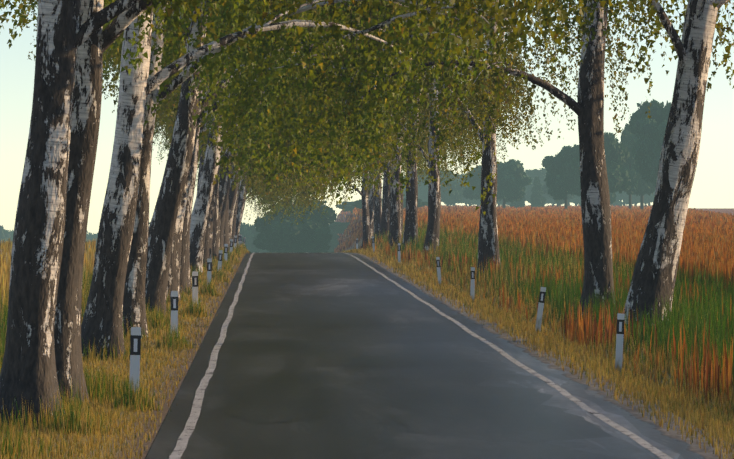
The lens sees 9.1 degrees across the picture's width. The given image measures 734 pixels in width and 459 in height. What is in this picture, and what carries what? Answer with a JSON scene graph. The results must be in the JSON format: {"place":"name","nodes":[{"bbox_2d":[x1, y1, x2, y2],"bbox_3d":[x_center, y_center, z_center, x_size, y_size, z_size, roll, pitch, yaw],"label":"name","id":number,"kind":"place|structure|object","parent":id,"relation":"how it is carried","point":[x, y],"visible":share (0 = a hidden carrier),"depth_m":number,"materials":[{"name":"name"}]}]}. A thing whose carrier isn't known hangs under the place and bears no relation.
{"place":"outdoors","nodes":[
{"label":"outdoors","id":0,"kind":"place"},
{"bbox_2d":[0,0,733,234],"label":"sky","id":1,"kind":"structure","parent":0,"point":[713,183],"materials":[{"name":"white"}]},
{"bbox_2d":[1,208,733,458],"bbox_3d":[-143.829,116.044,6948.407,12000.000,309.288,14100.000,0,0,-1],"label":"ground","id":2,"kind":"structure","parent":0,"point":[148,444],"depth_m":75.89,"materials":[{"name":"soil"}]},
{"bbox_2d":[0,225,6,249],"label":"tree","id":3,"kind":"object","parent":2,"relation":"on","point":[2,233],"visible":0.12,"depth_m":1458.87,"materials":[{"name":"green plant"}]},
{"bbox_2d":[4,230,13,242],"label":"tree","id":4,"kind":"object","parent":2,"relation":"on","point":[8,234],"visible":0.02,"depth_m":1505.70,"materials":[{"name":"green plant"}]},
{"bbox_2d":[86,231,89,247],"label":"tree","id":5,"kind":"object","parent":2,"relation":"on","point":[87,238],"depth_m":1468.47,"materials":[{"name":"green plant"}]},
{"bbox_2d":[88,232,97,240],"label":"tree","id":6,"kind":"object","parent":2,"relation":"on","point":[93,236],"depth_m":1506.35,"materials":[{"name":"green plant"}]},
{"bbox_2d":[129,327,140,391],"bbox_3d":[-3.186,2.061,62.658,0.145,1.456,0.114,2,-1,-13],"label":"post","id":7,"kind":"object","parent":2,"relation":"on","point":[135,347],"visible":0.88,"depth_m":62.61,"materials":[{"name":"white plastic"}]},
{"bbox_2d":[171,291,177,336],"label":"post","id":8,"kind":"object","parent":2,"relation":"on","point":[174,307],"visible":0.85,"depth_m":89.03,"materials":[{"name":"white plastic"}]},
{"bbox_2d":[26,0,347,190],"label":"birch","id":9,"kind":"object","parent":2,"relation":"on","point":[201,167],"depth_m":201.82,"materials":[{"name":"green plant"}]},
{"bbox_2d":[12,0,375,293],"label":"birch","id":10,"kind":"object","parent":2,"relation":"on","point":[185,277],"visible":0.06,"depth_m":139.55,"materials":[{"name":"green plant"}]},
{"bbox_2d":[192,271,197,304],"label":"post","id":11,"kind":"object","parent":2,"relation":"on","point":[194,284],"visible":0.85,"depth_m":113.97,"materials":[{"name":"white plastic"}]},
{"bbox_2d":[207,258,211,286],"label":"post","id":12,"kind":"object","parent":2,"relation":"on","point":[209,267],"visible":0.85,"depth_m":139.01,"materials":[{"name":"white plastic"}]},
{"bbox_2d":[102,50,320,248],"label":"birch","id":13,"kind":"object","parent":2,"relation":"on","point":[223,214],"visible":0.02,"depth_m":248.90,"materials":[{"name":"green plant"}]},
{"bbox_2d":[108,9,323,249],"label":"birch","id":14,"kind":"object","parent":2,"relation":"on","point":[292,190],"visible":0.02,"depth_m":238.38,"materials":[{"name":"green plant"}]},
{"bbox_2d":[217,250,222,270],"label":"post","id":15,"kind":"object","parent":2,"relation":"on","point":[220,258],"visible":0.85,"depth_m":164.01,"materials":[{"name":"white plastic"}]},
{"bbox_2d":[11,0,439,315],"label":"birch","id":16,"kind":"object","parent":2,"relation":"on","point":[191,107],"visible":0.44,"depth_m":111.69,"materials":[{"name":"green plant"}]},
{"bbox_2d":[112,9,339,233],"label":"birch","id":17,"kind":"object","parent":2,"relation":"on","point":[222,185],"visible":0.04,"depth_m":226.80,"materials":[{"name":"green plant"}]},
{"bbox_2d":[153,116,298,224],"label":"birch","id":18,"kind":"object","parent":2,"relation":"on","point":[232,195],"visible":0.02,"depth_m":274.21,"materials":[{"name":"green plant"}]},
{"bbox_2d":[224,244,227,259],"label":"post","id":19,"kind":"object","parent":2,"relation":"on","point":[225,250],"visible":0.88,"depth_m":189.00,"materials":[{"name":"white plastic"}]},
{"bbox_2d":[34,0,420,280],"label":"birch","id":20,"kind":"object","parent":2,"relation":"on","point":[204,128],"visible":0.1,"depth_m":154.65,"materials":[{"name":"green plant"}]},
{"bbox_2d":[229,239,232,254],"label":"post","id":21,"kind":"object","parent":2,"relation":"on","point":[231,244],"visible":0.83,"depth_m":213.98,"materials":[{"name":"white plastic"}]},
{"bbox_2d":[168,128,300,225],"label":"birch","id":22,"kind":"object","parent":2,"relation":"on","point":[256,205],"visible":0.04,"depth_m":386.87,"materials":[{"name":"green plant"}]},
{"bbox_2d":[153,125,316,241],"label":"birch","id":23,"kind":"object","parent":2,"relation":"on","point":[241,202],"visible":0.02,"depth_m":320.98,"materials":[{"name":"green plant"}]},
{"bbox_2d":[152,127,317,214],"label":"birch","id":24,"kind":"object","parent":2,"relation":"on","point":[248,184],"visible":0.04,"depth_m":347.39,"materials":[{"name":"green plant"}]},
{"bbox_2d":[234,236,236,247],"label":"post","id":25,"kind":"object","parent":2,"relation":"on","point":[235,241],"visible":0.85,"depth_m":238.99,"materials":[{"name":"white plastic"}]},
{"bbox_2d":[160,142,314,225],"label":"birch","id":26,"kind":"object","parent":2,"relation":"on","point":[286,205],"depth_m":373.37,"materials":[{"name":"green plant"}]},
{"bbox_2d":[102,1,385,273],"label":"birch","id":27,"kind":"object","parent":2,"relation":"on","point":[199,216],"visible":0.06,"depth_m":173.63,"materials":[{"name":"green plant"}]},
{"bbox_2d":[104,28,383,260],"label":"birch","id":28,"kind":"object","parent":2,"relation":"on","point":[215,250],"depth_m":214.03,"materials":[{"name":"green plant"}]},
{"bbox_2d":[156,118,334,206],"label":"birch","id":29,"kind":"object","parent":2,"relation":"on","point":[257,182],"depth_m":310.48,"materials":[{"name":"green plant"}]},
{"bbox_2d":[239,222,252,252],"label":"tree","id":30,"kind":"object","parent":2,"relation":"on","point":[245,232],"visible":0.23,"depth_m":1059.23,"materials":[{"name":"green plant"}]},
{"bbox_2d":[158,106,334,245],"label":"birch","id":31,"kind":"object","parent":2,"relation":"on","point":[231,224],"visible":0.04,"depth_m":286.68,"materials":[{"name":"green plant"}]},
{"bbox_2d":[0,0,493,359],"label":"birch","id":32,"kind":"object","parent":2,"relation":"on","point":[102,317],"visible":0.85,"depth_m":81.70,"materials":[{"name":"green plant"}]},
{"bbox_2d":[154,115,339,245],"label":"birch","id":33,"kind":"object","parent":2,"relation":"on","point":[234,222],"depth_m":298.17,"materials":[{"name":"green plant"}]},
{"bbox_2d":[158,143,335,220],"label":"birch","id":34,"kind":"object","parent":2,"relation":"on","point":[281,206],"depth_m":359.38,"materials":[{"name":"green plant"}]},
{"bbox_2d":[102,7,400,267],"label":"birch","id":35,"kind":"object","parent":2,"relation":"on","point":[207,253],"visible":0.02,"depth_m":189.22,"materials":[{"name":"green plant"}]},
{"bbox_2d":[249,218,260,252],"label":"tree","id":36,"kind":"object","parent":2,"relation":"on","point":[253,229],"visible":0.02,"depth_m":1061.26,"materials":[{"name":"green plant"}]},
{"bbox_2d":[159,127,354,210],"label":"birch","id":37,"kind":"object","parent":2,"relation":"on","point":[347,188],"visible":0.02,"depth_m":333.01,"materials":[{"name":"green plant"}]},
{"bbox_2d":[3,0,514,338],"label":"birch","id":38,"kind":"object","parent":2,"relation":"on","point":[134,307],"visible":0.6,"depth_m":92.47,"materials":[{"name":"green plant"}]},
{"bbox_2d":[252,231,267,252],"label":"tree","id":39,"kind":"object","parent":2,"relation":"on","point":[256,250],"visible":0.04,"depth_m":993.37,"materials":[{"name":"green plant"}]},
{"bbox_2d":[157,7,381,249],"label":"birch","id":40,"kind":"object","parent":2,"relation":"on","point":[226,232],"visible":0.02,"depth_m":262.94,"materials":[{"name":"green plant"}]},
{"bbox_2d":[0,0,582,426],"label":"birch","id":41,"kind":"object","parent":2,"relation":"on","point":[28,371],"visible":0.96,"depth_m":57.13,"materials":[{"name":"white plant"}]},
{"bbox_2d":[252,200,336,252],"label":"tree","id":42,"kind":"object","parent":2,"relation":"on","point":[311,234],"visible":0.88,"depth_m":755.55,"materials":[{"name":"green plant"}]},
{"bbox_2d":[103,0,505,299],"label":"birch","id":43,"kind":"object","parent":2,"relation":"on","point":[173,284],"visible":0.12,"depth_m":127.21,"materials":[{"name":"green plant"}]},
{"bbox_2d":[328,225,338,252],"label":"tree","id":44,"kind":"object","parent":2,"relation":"on","point":[334,243],"visible":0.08,"depth_m":932.86,"materials":[{"name":"green plant"}]},
{"bbox_2d":[328,222,353,234],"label":"tree","id":45,"kind":"object","parent":2,"relation":"on","point":[339,227],"visible":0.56,"depth_m":937.01,"materials":[{"name":"green plant"}]},
{"bbox_2d":[335,201,356,214],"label":"tree","id":46,"kind":"object","parent":2,"relation":"on","point":[348,206],"visible":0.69,"depth_m":1060.90,"materials":[{"name":"green plant"}]},
{"bbox_2d":[0,0,718,403],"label":"birch","id":47,"kind":"object","parent":2,"relation":"on","point":[86,110],"visible":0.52,"depth_m":63.57,"materials":[{"name":"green plant"}]},
{"bbox_2d":[0,204,733,458],"bbox_3d":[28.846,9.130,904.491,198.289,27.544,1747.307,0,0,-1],"label":"grass and field plants","id":48,"kind":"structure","parent":2,"relation":"on","point":[539,247],"depth_m":97.18,"materials":[{"name":"plant"}]},
{"bbox_2d":[352,199,382,208],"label":"tree","id":49,"kind":"object","parent":2,"relation":"on","point":[358,204],"visible":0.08,"depth_m":921.27,"materials":[{"name":"green plant"}]},
{"bbox_2d":[292,18,461,247],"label":"birch","id":50,"kind":"object","parent":2,"relation":"on","point":[365,220],"visible":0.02,"depth_m":341.44,"materials":[{"name":"green plant"}]},
{"bbox_2d":[329,122,459,240],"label":"birch","id":51,"kind":"object","parent":2,"relation":"on","point":[371,203],"depth_m":375.26,"materials":[{"name":"green plant"}]},
{"bbox_2d":[332,124,460,238],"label":"birch","id":52,"kind":"object","parent":2,"relation":"on","point":[377,209],"depth_m":353.86,"materials":[{"name":"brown plant"}]},
{"bbox_2d":[327,138,465,236],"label":"birch","id":53,"kind":"object","parent":2,"relation":"on","point":[418,171],"visible":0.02,"depth_m":390.71,"materials":[{"name":"green plant"}]},
{"bbox_2d":[398,243,400,263],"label":"post","id":54,"kind":"object","parent":2,"relation":"on","point":[399,250],"visible":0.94,"depth_m":206.12,"materials":[{"name":"white plastic"}]},
{"bbox_2d":[332,6,474,242],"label":"birch","id":55,"kind":"object","parent":2,"relation":"on","point":[419,154],"visible":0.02,"depth_m":288.20,"materials":[{"name":"green plant"}]},
{"bbox_2d":[403,182,405,198],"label":"tree","id":56,"kind":"object","parent":2,"relation":"on","point":[404,191],"visible":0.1,"depth_m":1534.59,"materials":[{"name":"green plant"}]},
{"bbox_2d":[332,5,479,242],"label":"birch","id":57,"kind":"object","parent":2,"relation":"on","point":[384,223],"visible":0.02,"depth_m":328.81,"materials":[{"name":"green plant"}]},
{"bbox_2d":[403,198,427,208],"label":"tree","id":58,"kind":"object","parent":2,"relation":"on","point":[421,204],"visible":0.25,"depth_m":972.36,"materials":[{"name":"green plant"}]},
{"bbox_2d":[325,4,514,246],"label":"birch","id":59,"kind":"object","parent":2,"relation":"on","point":[395,213],"visible":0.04,"depth_m":264.83,"materials":[{"name":"green plant"}]},
{"bbox_2d":[335,2,506,248],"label":"birch","id":60,"kind":"object","parent":2,"relation":"on","point":[411,225],"visible":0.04,"depth_m":252.71,"materials":[{"name":"green plant"}]},
{"bbox_2d":[419,178,428,205],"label":"tree","id":61,"kind":"object","parent":2,"relation":"on","point":[423,192],"visible":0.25,"depth_m":1454.62,"materials":[{"name":"green plant"}]},
{"bbox_2d":[355,15,507,240],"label":"birch","id":62,"kind":"object","parent":2,"relation":"on","point":[401,203],"depth_m":301.88,"materials":[{"name":"green plant"}]},
{"bbox_2d":[417,169,459,200],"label":"tree","id":63,"kind":"object","parent":2,"relation":"on","point":[419,186],"visible":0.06,"depth_m":1491.88,"materials":[{"name":"green plant"}]},
{"bbox_2d":[436,257,441,284],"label":"post","id":64,"kind":"object","parent":2,"relation":"on","point":[438,269],"visible":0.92,"depth_m":156.13,"materials":[{"name":"white plastic"}]},
{"bbox_2d":[342,0,543,254],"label":"birch","id":65,"kind":"object","parent":2,"relation":"on","point":[434,211],"visible":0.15,"depth_m":220.92,"materials":[{"name":"green plant"}]},
{"bbox_2d":[440,171,453,205],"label":"tree","id":66,"kind":"object","parent":2,"relation":"on","point":[451,175],"visible":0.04,"depth_m":1488.48,"materials":[{"name":"green plant"}]},
{"bbox_2d":[440,179,464,205],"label":"tree","id":67,"kind":"object","parent":2,"relation":"on","point":[456,195],"visible":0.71,"depth_m":1297.44,"materials":[{"name":"green plant"}]},
{"bbox_2d":[453,174,463,205],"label":"tree","id":68,"kind":"object","parent":2,"relation":"on","point":[459,179],"visible":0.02,"depth_m":1543.65,"materials":[{"name":"green plant"}]},
{"bbox_2d":[456,185,476,205],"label":"tree","id":69,"kind":"object","parent":2,"relation":"on","point":[468,201],"visible":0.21,"depth_m":1446.90,"materials":[{"name":"green plant"}]},
{"bbox_2d":[470,267,474,299],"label":"post","id":70,"kind":"object","parent":2,"relation":"on","point":[472,286],"visible":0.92,"depth_m":131.16,"materials":[{"name":"white plastic"}]},
{"bbox_2d":[462,165,500,201],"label":"tree","id":71,"kind":"object","parent":2,"relation":"on","point":[470,193],"visible":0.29,"depth_m":1096.63,"materials":[{"name":"green plant"}]},
{"bbox_2d":[296,0,667,278],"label":"birch","id":72,"kind":"object","parent":2,"relation":"on","point":[488,245],"visible":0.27,"depth_m":159.93,"materials":[{"name":"green plant"}]},
{"bbox_2d":[477,199,510,203],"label":"tree","id":73,"kind":"object","parent":2,"relation":"on","point":[479,201],"visible":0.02,"depth_m":1488.98,"materials":[{"name":"green plant"}]},
{"bbox_2d":[275,0,733,311],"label":"birch","id":74,"kind":"object","parent":2,"relation":"on","point":[587,107],"visible":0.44,"depth_m":106.90,"materials":[{"name":"green plant"}]},
{"bbox_2d":[479,159,531,208],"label":"tree","id":75,"kind":"object","parent":2,"relation":"on","point":[513,179],"visible":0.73,"depth_m":996.62,"materials":[{"name":"green plant"}]},
{"bbox_2d":[501,171,533,200],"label":"tree","id":76,"kind":"object","parent":2,"relation":"on","point":[528,193],"visible":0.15,"depth_m":1472.47,"materials":[{"name":"green plant"}]},
{"bbox_2d":[509,196,525,207],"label":"tree","id":77,"kind":"object","parent":2,"relation":"on","point":[521,204],"visible":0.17,"depth_m":1198.80,"materials":[{"name":"green plant"}]},
{"bbox_2d":[525,168,549,198],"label":"tree","id":78,"kind":"object","parent":2,"relation":"on","point":[541,172],"visible":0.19,"depth_m":1485.54,"materials":[{"name":"green plant"}]},
{"bbox_2d":[528,178,546,203],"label":"tree","id":79,"kind":"object","parent":2,"relation":"on","point":[542,182],"visible":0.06,"depth_m":1479.32,"materials":[{"name":"green plant"}]},
{"bbox_2d":[530,176,545,207],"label":"tree","id":80,"kind":"object","parent":2,"relation":"on","point":[537,198],"visible":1,"depth_m":1199.37,"materials":[{"name":"green plant"}]},
{"bbox_2d":[535,287,545,330],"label":"post","id":81,"kind":"object","parent":2,"relation":"on","point":[540,307],"visible":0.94,"depth_m":99.17,"materials":[{"name":"white plastic"}]},
{"bbox_2d":[544,198,555,206],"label":"tree","id":82,"kind":"object","parent":2,"relation":"on","point":[551,201],"visible":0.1,"depth_m":1534.37,"materials":[{"name":"green plant"}]},
{"bbox_2d":[540,184,574,206],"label":"tree","id":83,"kind":"object","parent":2,"relation":"on","point":[545,191],"visible":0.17,"depth_m":1249.88,"materials":[{"name":"green plant"}]},
{"bbox_2d":[541,144,580,208],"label":"tree","id":84,"kind":"object","parent":2,"relation":"on","point":[562,178],"visible":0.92,"depth_m":897.13,"materials":[{"name":"green plant"}]},
{"bbox_2d":[410,0,733,333],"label":"birch","id":85,"kind":"object","parent":2,"relation":"on","point":[655,272],"visible":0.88,"depth_m":93.93,"materials":[{"name":"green plant"}]},
{"bbox_2d":[567,195,580,205],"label":"tree","id":86,"kind":"object","parent":2,"relation":"on","point":[576,199],"visible":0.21,"depth_m":1466.43,"materials":[{"name":"green plant"}]},
{"bbox_2d":[572,132,631,193],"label":"tree","id":87,"kind":"object","parent":2,"relation":"on","point":[617,154],"visible":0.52,"depth_m":856.62,"materials":[{"name":"green plant"}]},
{"bbox_2d":[609,193,615,205],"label":"tree","id":88,"kind":"object","parent":2,"relation":"on","point":[612,198],"visible":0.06,"depth_m":999.91,"materials":[{"name":"green plant"}]},
{"bbox_2d":[611,201,622,206],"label":"tree","id":89,"kind":"object","parent":2,"relation":"on","point":[616,203],"visible":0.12,"depth_m":1530.23,"materials":[{"name":"green plant"}]},
{"bbox_2d":[615,313,624,372],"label":"post","id":90,"kind":"object","parent":2,"relation":"on","point":[619,338],"visible":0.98,"depth_m":76.17,"materials":[{"name":"white plastic"}]},
{"bbox_2d":[615,191,639,206],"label":"tree","id":91,"kind":"object","parent":2,"relation":"on","point":[623,196],"visible":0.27,"depth_m":1448.43,"materials":[{"name":"green plant"}]},
{"bbox_2d":[620,123,640,209],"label":"tree","id":92,"kind":"object","parent":2,"relation":"on","point":[627,137],"visible":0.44,"depth_m":899.03,"materials":[{"name":"green plant"}]},
{"bbox_2d":[632,191,654,205],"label":"tree","id":93,"kind":"object","parent":2,"relation":"on","point":[648,198],"visible":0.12,"depth_m":1441.48,"materials":[{"name":"green plant"}]},
{"bbox_2d":[634,176,654,209],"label":"tree","id":94,"kind":"object","parent":2,"relation":"on","point":[644,187],"visible":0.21,"depth_m":949.34,"materials":[{"name":"green plant"}]},
{"bbox_2d":[629,99,670,189],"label":"tree","id":95,"kind":"object","parent":2,"relation":"on","point":[648,140],"visible":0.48,"depth_m":816.47,"materials":[{"name":"green plant"}]},
{"bbox_2d":[146,253,733,458],"bbox_3d":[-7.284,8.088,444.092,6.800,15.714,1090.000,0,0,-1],"label":"road","id":96,"kind":"structure","parent":0,"point":[358,424],"depth_m":73.12,"materials":[{"name":"grey asphalt"}]},
{"bbox_2d":[169,253,253,458],"bbox_3d":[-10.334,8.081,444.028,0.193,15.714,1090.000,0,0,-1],"label":"edge line","id":97,"kind":"object","parent":96,"relation":"on","point":[182,442],"visible":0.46,"depth_m":70.19,"materials":[{"name":"paint"}]},
{"bbox_2d":[216,339,331,422],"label":"road patch","id":98,"kind":"object","parent":96,"relation":"on","point":[270,381],"visible":1,"depth_m":71.77,"materials":[{"name":"grey asphalt"}]},
{"bbox_2d":[277,278,400,295],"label":"road patch","id":99,"kind":"object","parent":96,"relation":"on","point":[342,287],"visible":1,"depth_m":153.01,"materials":[{"name":"grey asphalt"}]},
{"bbox_2d":[225,352,507,366],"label":"road patch","id":100,"kind":"object","parent":96,"relation":"on","point":[363,359],"visible":0.81,"depth_m":82.80,"materials":[{"name":"grey asphalt"}]},
{"bbox_2d":[376,384,612,442],"bbox_3d":[1.498,2.464,62.767,2.690,0.001,17.368,0,0,-1],"label":"road patch","id":101,"kind":"object","parent":96,"relation":"on","point":[500,414],"visible":0.92,"depth_m":60.74,"materials":[{"name":"grey asphalt"}]},
{"bbox_2d":[338,252,671,458],"bbox_3d":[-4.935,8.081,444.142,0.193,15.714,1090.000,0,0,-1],"label":"edge line","id":102,"kind":"object","parent":96,"relation":"on","point":[634,437],"visible":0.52,"depth_m":70.57,"materials":[{"name":"paint"}]},
{"bbox_2d":[478,372,680,458],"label":"old road surface","id":103,"kind":"object","parent":96,"relation":"on","point":[619,444],"visible":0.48,"depth_m":58.07,"materials":[{"name":"grey asphalt"}]}
]}

